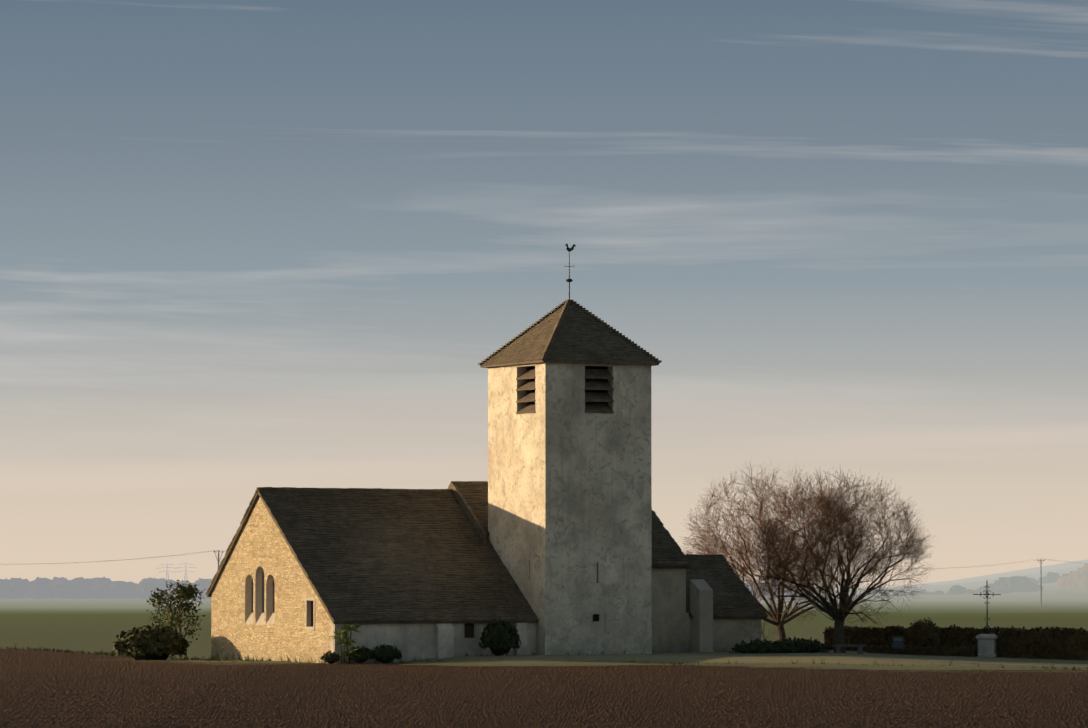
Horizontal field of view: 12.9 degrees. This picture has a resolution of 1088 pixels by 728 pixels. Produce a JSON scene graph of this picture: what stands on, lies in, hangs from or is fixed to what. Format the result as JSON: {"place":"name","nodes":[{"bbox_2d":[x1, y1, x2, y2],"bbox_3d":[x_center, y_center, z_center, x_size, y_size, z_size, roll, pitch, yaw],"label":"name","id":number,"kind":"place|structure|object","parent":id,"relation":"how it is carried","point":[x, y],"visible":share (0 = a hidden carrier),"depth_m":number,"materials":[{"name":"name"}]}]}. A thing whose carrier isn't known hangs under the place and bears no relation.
{"place":"outdoors","nodes":[
{"label":"outdoors","id":0,"kind":"place"},
{"bbox_2d":[211,363,760,663],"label":"church walls","id":1,"kind":"structure","parent":0,"point":[569,509],"depth_m":238.49,"materials":[{"name":"beige stone"}]},
{"bbox_2d":[205,300,767,623],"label":"church roofs","id":2,"kind":"structure","parent":1,"relation":"on","point":[390,556],"depth_m":239.29,"materials":[{"name":"brown tile"}]},
{"bbox_2d":[564,243,575,299],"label":"weather vane","id":3,"kind":"object","parent":2,"relation":"on","point":[569,280],"visible":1,"depth_m":241.41,"materials":[{"name":"metal"}]},
{"bbox_2d":[516,369,613,413],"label":"louvres","id":4,"kind":"object","parent":1,"relation":"attached to","point":[589,396],"visible":0.69,"depth_m":238.80,"materials":[{"name":"brown wood"}]},
{"bbox_2d":[0,649,1087,727],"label":"grass verge","id":5,"kind":"structure","parent":0,"point":[633,696],"depth_m":159.80,"materials":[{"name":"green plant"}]},
{"bbox_2d":[112,625,189,659],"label":"shrub","id":6,"kind":"object","parent":5,"relation":"on","point":[147,642],"visible":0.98,"depth_m":243.06,"materials":[{"name":"green plant"}]},
{"bbox_2d":[330,623,361,663],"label":"shrub","id":7,"kind":"object","parent":5,"relation":"on","point":[350,649],"visible":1,"depth_m":231.25,"materials":[{"name":"green plant"}]},
{"bbox_2d":[0,559,1087,672],"bbox_3d":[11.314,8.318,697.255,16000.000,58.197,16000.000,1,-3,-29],"label":"ground","id":8,"kind":"structure","parent":0,"point":[71,623],"depth_m":589.15,"materials":[{"name":"green plant"}]},
{"bbox_2d":[0,576,211,598],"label":"tree line","id":9,"kind":"object","parent":8,"relation":"on","point":[65,588],"visible":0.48,"depth_m":1628.86,"materials":[{"name":"grey plant"}]},
{"bbox_2d":[156,563,193,580],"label":"electricity pylons","id":10,"kind":"object","parent":8,"relation":"on","point":[177,568],"visible":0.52,"depth_m":4300.29,"materials":[{"name":"metal"}]},
{"bbox_2d":[146,580,204,656],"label":"west tree","id":11,"kind":"object","parent":8,"relation":"on","point":[184,590],"depth_m":254.94,"materials":[{"name":"green plant"}]},
{"bbox_2d":[320,651,340,663],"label":"shrub","id":12,"kind":"object","parent":8,"relation":"on","point":[329,657],"visible":1,"depth_m":230.74,"materials":[{"name":"green plant"}]},
{"bbox_2d":[347,645,373,662],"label":"shrub","id":13,"kind":"object","parent":8,"relation":"on","point":[363,653],"visible":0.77,"depth_m":231.28,"materials":[{"name":"green plant"}]},
{"bbox_2d":[370,644,401,662],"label":"shrub","id":14,"kind":"object","parent":8,"relation":"on","point":[386,654],"visible":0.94,"depth_m":231.74,"materials":[{"name":"green plant"}]},
{"bbox_2d":[216,642,726,663],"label":"grass tufts","id":15,"kind":"object","parent":8,"relation":"on","point":[247,658],"visible":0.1,"depth_m":237.22,"materials":[{"name":"green plant"}]},
{"bbox_2d":[0,642,1087,669],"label":"grass tufts","id":16,"kind":"object","parent":8,"relation":"on","point":[212,658],"visible":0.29,"depth_m":237.28,"materials":[{"name":"green plant"}]},
{"bbox_2d":[3,642,1087,684],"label":"lawn patch","id":17,"kind":"object","parent":8,"relation":"on","point":[848,657],"visible":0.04,"depth_m":230.92,"materials":[{"name":"green plant"}]},
{"bbox_2d":[478,617,520,655],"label":"bush","id":18,"kind":"object","parent":17,"relation":"on","point":[500,638],"visible":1,"depth_m":234.40,"materials":[{"name":"green plant"}]},
{"bbox_2d":[823,622,1087,659],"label":"beech hedge","id":19,"kind":"object","parent":17,"relation":"on","point":[1072,639],"visible":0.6,"depth_m":246.35,"materials":[{"name":"brown plant"}]},
{"bbox_2d":[214,550,1044,611],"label":"utility poles","id":20,"kind":"object","parent":8,"relation":"on","point":[1040,562],"visible":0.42,"depth_m":840.09,"materials":[{"name":"wood"}]},
{"bbox_2d":[49,550,1086,568],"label":"power lines","id":21,"kind":"object","parent":20,"relation":"on","point":[731,565],"visible":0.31,"depth_m":747.85,"materials":[{"name":"metal"}]},
{"bbox_2d":[729,638,789,653],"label":"shrub","id":22,"kind":"object","parent":8,"relation":"on","point":[764,646],"visible":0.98,"depth_m":239.75,"materials":[{"name":"green plant"}]},
{"bbox_2d":[739,603,788,641],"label":"twiggy shrub","id":23,"kind":"object","parent":8,"relation":"on","point":[762,623],"visible":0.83,"depth_m":245.27,"materials":[{"name":"brown plant"}]},
{"bbox_2d":[681,462,866,641],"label":"lime tree","id":24,"kind":"object","parent":8,"relation":"on","point":[781,621],"visible":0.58,"depth_m":259.38,"materials":[{"name":"brown plant"}]},
{"bbox_2d":[745,582,814,599],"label":"tree line","id":25,"kind":"object","parent":8,"relation":"on","point":[766,593],"visible":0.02,"depth_m":1702.95,"materials":[{"name":"plant"}]},
{"bbox_2d":[776,636,830,652],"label":"shrub","id":26,"kind":"object","parent":8,"relation":"on","point":[798,645],"visible":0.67,"depth_m":241.76,"materials":[{"name":"green plant"}]},
{"bbox_2d":[747,468,936,652],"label":"lime tree","id":27,"kind":"object","parent":8,"relation":"on","point":[846,605],"visible":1,"depth_m":241.59,"materials":[{"name":"brown plant"}]},
{"bbox_2d":[832,645,865,653],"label":"stone bench","id":28,"kind":"object","parent":8,"relation":"on","point":[838,647],"visible":0.88,"depth_m":240.55,"materials":[{"name":"grey stone"}]},
{"bbox_2d":[893,636,903,654],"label":"info sign","id":29,"kind":"object","parent":8,"relation":"on","point":[897,641],"visible":0.83,"depth_m":243.16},
{"bbox_2d":[865,636,977,656],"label":"box hedge","id":30,"kind":"object","parent":8,"relation":"on","point":[961,651],"visible":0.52,"depth_m":245.68,"materials":[{"name":"green plant"}]},
{"bbox_2d":[904,617,942,646],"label":"round shrub","id":31,"kind":"object","parent":8,"relation":"on","point":[923,633],"visible":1,"depth_m":246.65,"materials":[{"name":"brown plant"}]},
{"bbox_2d":[881,585,1012,595],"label":"distant treeline","id":32,"kind":"object","parent":8,"relation":"on","point":[956,589],"visible":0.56,"depth_m":1883.66,"materials":[{"name":"grey plant"}]},
{"bbox_2d":[976,634,997,656],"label":"stone pedestal","id":33,"kind":"object","parent":8,"relation":"on","point":[987,645],"visible":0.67,"depth_m":245.66,"materials":[{"name":"stone"}]},
{"bbox_2d":[973,581,1000,633],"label":"cross","id":34,"kind":"object","parent":33,"relation":"on","point":[987,594],"visible":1,"depth_m":246.16,"materials":[{"name":"black metal"}]},
{"bbox_2d":[977,576,1043,591],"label":"distant trees","id":35,"kind":"object","parent":8,"relation":"on","point":[1019,584],"visible":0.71,"depth_m":1958.08,"materials":[{"name":"grey plant"}]},
{"bbox_2d":[997,648,1078,659],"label":"box hedge","id":36,"kind":"object","parent":8,"relation":"on","point":[1031,654],"visible":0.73,"depth_m":244.53,"materials":[{"name":"green plant"}]},
{"bbox_2d":[1029,571,1072,583],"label":"distant trees","id":37,"kind":"object","parent":8,"relation":"on","point":[1051,577],"visible":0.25,"depth_m":2332.63,"materials":[{"name":"plant"}]},
{"bbox_2d":[1056,564,1087,590],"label":"distant trees","id":38,"kind":"object","parent":8,"relation":"on","point":[1076,580],"visible":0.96,"depth_m":2018.66,"materials":[{"name":"plant"}]},
{"bbox_2d":[0,667,1087,726],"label":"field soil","id":39,"kind":"structure","parent":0,"point":[542,690],"depth_m":150.93,"materials":[{"name":"brown soil"}]},
{"bbox_2d":[0,0,1087,590],"label":"sky","id":40,"kind":"structure","parent":0,"point":[246,245],"materials":[{"name":"blue"}]},
{"bbox_2d":[932,660,1087,666],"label":"path","id":41,"kind":"structure","parent":0,"point":[1010,664],"depth_m":220.76,"materials":[{"name":"beige gravel"}]}
]}

